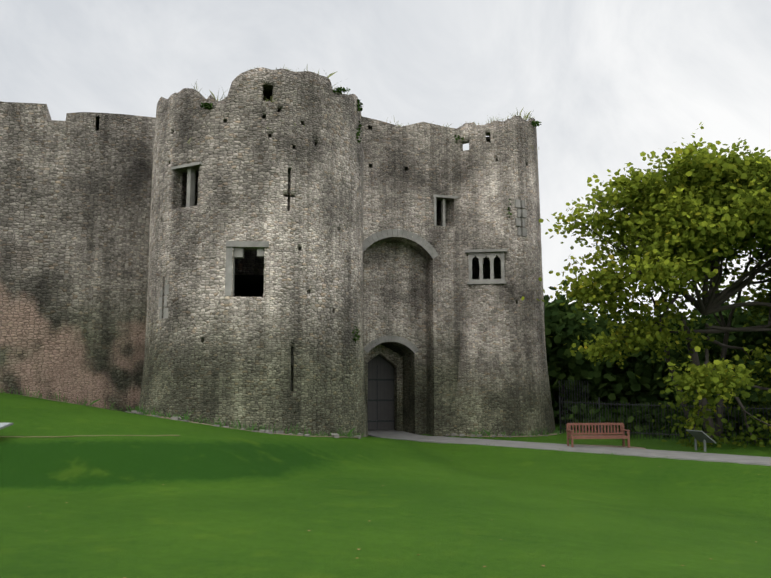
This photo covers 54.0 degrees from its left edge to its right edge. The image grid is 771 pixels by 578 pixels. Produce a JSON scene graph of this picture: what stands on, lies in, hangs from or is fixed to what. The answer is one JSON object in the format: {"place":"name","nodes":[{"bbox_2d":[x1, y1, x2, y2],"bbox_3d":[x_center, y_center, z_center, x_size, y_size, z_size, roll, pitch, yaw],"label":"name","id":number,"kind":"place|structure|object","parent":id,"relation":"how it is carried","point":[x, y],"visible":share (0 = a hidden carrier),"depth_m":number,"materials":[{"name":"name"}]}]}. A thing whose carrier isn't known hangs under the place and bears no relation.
{"place":"outdoors","nodes":[
{"label":"outdoors","id":0,"kind":"place"},
{"bbox_2d":[0,393,770,577],"bbox_3d":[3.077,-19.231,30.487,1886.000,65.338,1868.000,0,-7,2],"label":"terrain","id":1,"kind":"structure","parent":0,"point":[257,505],"depth_m":15.54,"materials":[{"name":"green plant"}]},
{"bbox_2d":[0,101,155,411],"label":"curtain wall","id":2,"kind":"structure","parent":1,"relation":"on","point":[75,197],"depth_m":29.29,"materials":[{"name":"stone"}]},
{"bbox_2d":[0,435,179,436],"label":"footpath","id":3,"kind":"structure","parent":1,"relation":"on","point":[89,435],"depth_m":19.32,"materials":[{"name":"green plant"}]},
{"bbox_2d":[147,414,357,437],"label":"stones","id":4,"kind":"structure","parent":1,"relation":"on","point":[249,430],"depth_m":25.16,"materials":[{"name":"grey stone"}]},
{"bbox_2d":[139,67,367,436],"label":"gatehouse tower","id":5,"kind":"structure","parent":1,"relation":"on","point":[287,189],"depth_m":26.45,"materials":[{"name":"stone"}]},
{"bbox_2d":[234,275,263,293],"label":"tower floor","id":6,"kind":"structure","parent":5,"relation":"on","point":[252,284],"depth_m":29.34,"materials":[{"name":"black"}]},
{"bbox_2d":[158,161,526,390],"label":"dressed stone frames","id":7,"kind":"structure","parent":5,"relation":"attached to","point":[239,252],"depth_m":34.67,"materials":[{"name":"grey stone"}]},
{"bbox_2d":[187,64,539,148],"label":"wall plants","id":8,"kind":"object","parent":5,"relation":"on","point":[525,116],"visible":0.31,"depth_m":29.53,"materials":[{"name":"green plant"}]},
{"bbox_2d":[200,87,541,342],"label":"ivy","id":9,"kind":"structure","parent":5,"relation":"on","point":[340,90],"depth_m":29.20,"materials":[{"name":"green plant"}]},
{"bbox_2d":[0,386,666,458],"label":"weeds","id":10,"kind":"object","parent":1,"relation":"on","point":[309,432],"depth_m":26.48,"materials":[{"name":"green plant"}]},
{"bbox_2d":[126,410,547,438],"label":"stones","id":11,"kind":"object","parent":1,"relation":"on","point":[336,435],"visible":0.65,"depth_m":25.84,"materials":[{"name":"grey stone"}]},
{"bbox_2d":[368,354,394,430],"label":"gate door","id":12,"kind":"structure","parent":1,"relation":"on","point":[386,410],"depth_m":37.05,"materials":[{"name":"grey wood"}]},
{"bbox_2d":[368,365,393,429],"bbox_3d":[-0.400,5.533,36.903,1.700,3.600,0.050,2,-8,-18],"label":"gate ironwork","id":13,"kind":"object","parent":12,"relation":"attached to","point":[377,400],"visible":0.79,"depth_m":36.95,"materials":[{"name":"black metal"}]},
{"bbox_2d":[29,484,755,577],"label":"fallen leaves","id":14,"kind":"object","parent":1,"relation":"on","point":[418,554],"visible":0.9,"depth_m":10.37,"materials":[{"name":"brown plant"}]},
{"bbox_2d":[361,116,462,435],"bbox_3d":[-1.203,0.586,37.988,7.950,16.689,7.500,2,-8,-18],"label":"gatehouse","id":15,"kind":"object","parent":1,"relation":"on","point":[411,291],"visible":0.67,"depth_m":35.45,"materials":[{"name":"stone"}]},
{"bbox_2d":[368,344,402,430],"bbox_3d":[-0.314,4.990,36.709,2.296,4.627,0.400,2,-8,-18],"label":"door surround","id":16,"kind":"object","parent":15,"relation":"attached to","point":[394,359],"depth_m":36.85,"materials":[{"name":"stone"}]},
{"bbox_2d":[436,115,555,435],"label":"gatehouse tower","id":17,"kind":"structure","parent":1,"relation":"on","point":[503,385],"depth_m":35.46,"materials":[{"name":"stone"}]},
{"bbox_2d":[468,252,504,281],"bbox_3d":[4.733,-0.992,35.440,1.660,1.400,0.260,-1,-7,9],"label":"tracery window","id":18,"kind":"structure","parent":17,"relation":"attached to","point":[481,257],"depth_m":35.32,"materials":[{"name":"stone"}]},
{"bbox_2d":[457,430,560,436],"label":"grass strip","id":19,"kind":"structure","parent":1,"relation":"on","point":[514,436],"depth_m":33.74,"materials":[{"name":"green plant"}]},
{"bbox_2d":[566,423,629,446],"bbox_3d":[8.246,5.669,29.353,2.340,0.915,0.580,1,-7,-6],"label":"park bench","id":20,"kind":"object","parent":1,"relation":"on","point":[595,435],"visible":1,"depth_m":29.52,"materials":[{"name":"brown wood"}]},
{"bbox_2d":[574,444,645,448],"bbox_3d":[7.748,6.124,29.301,4.600,0.065,2.400,0,-7,2],"label":"path edge","id":21,"kind":"object","parent":1,"relation":"on","point":[615,446],"visible":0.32,"depth_m":29.78,"materials":[{"name":"grey concrete"}]},
{"bbox_2d":[544,280,686,423],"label":"bush","id":22,"kind":"object","parent":1,"relation":"on","point":[563,325],"depth_m":40.58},
{"bbox_2d":[550,309,730,427],"bbox_3d":[13.932,5.800,41.706,13.343,9.397,10.641,0,-7,2],"label":"bush","id":23,"kind":"object","parent":1,"relation":"on","point":[600,391],"visible":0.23,"depth_m":39.66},
{"bbox_2d":[521,122,770,449],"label":"ash tree","id":24,"kind":"object","parent":1,"relation":"on","point":[662,204],"depth_m":30.20,"materials":[{"name":"green plant"}]},
{"bbox_2d":[553,355,770,442],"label":"shrubs","id":25,"kind":"object","parent":1,"relation":"on","point":[753,398],"visible":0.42,"depth_m":34.52,"materials":[{"name":"green plant"}]},
{"bbox_2d":[559,380,770,445],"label":"iron railings","id":26,"kind":"object","parent":1,"relation":"on","point":[645,405],"visible":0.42,"depth_m":33.51,"materials":[{"name":"black metal"}]},
{"bbox_2d":[614,296,770,433],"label":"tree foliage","id":27,"kind":"object","parent":1,"relation":"on","point":[757,339],"depth_m":38.71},
{"bbox_2d":[694,439,705,451],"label":"sign posts","id":28,"kind":"object","parent":1,"relation":"on","point":[695,441],"visible":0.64,"depth_m":28.07,"materials":[{"name":"grey metal"}]},
{"bbox_2d":[723,307,770,429],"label":"tree foliage","id":29,"kind":"object","parent":1,"relation":"on","point":[742,318],"visible":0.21,"depth_m":38.58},
{"bbox_2d":[0,0,770,322],"label":"sky","id":30,"kind":"structure","parent":0,"point":[608,83],"materials":[{"name":"white"}]},
{"bbox_2d":[368,430,770,465],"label":"footpath","id":31,"kind":"structure","parent":0,"point":[651,453],"depth_m":28.28,"materials":[{"name":"concrete"}]},
{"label":"information sign panel","id":32,"kind":"object","parent":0,"visible":0},
{"bbox_2d":[686,429,715,442],"bbox_3d":[11.815,5.518,28.334,0.584,0.469,0.960,2,-7,-13],"label":"information sign","id":33,"kind":"object","parent":32,"relation":"on","point":[699,436],"visible":1,"depth_m":28.25,"materials":[{"name":"grey metal"}]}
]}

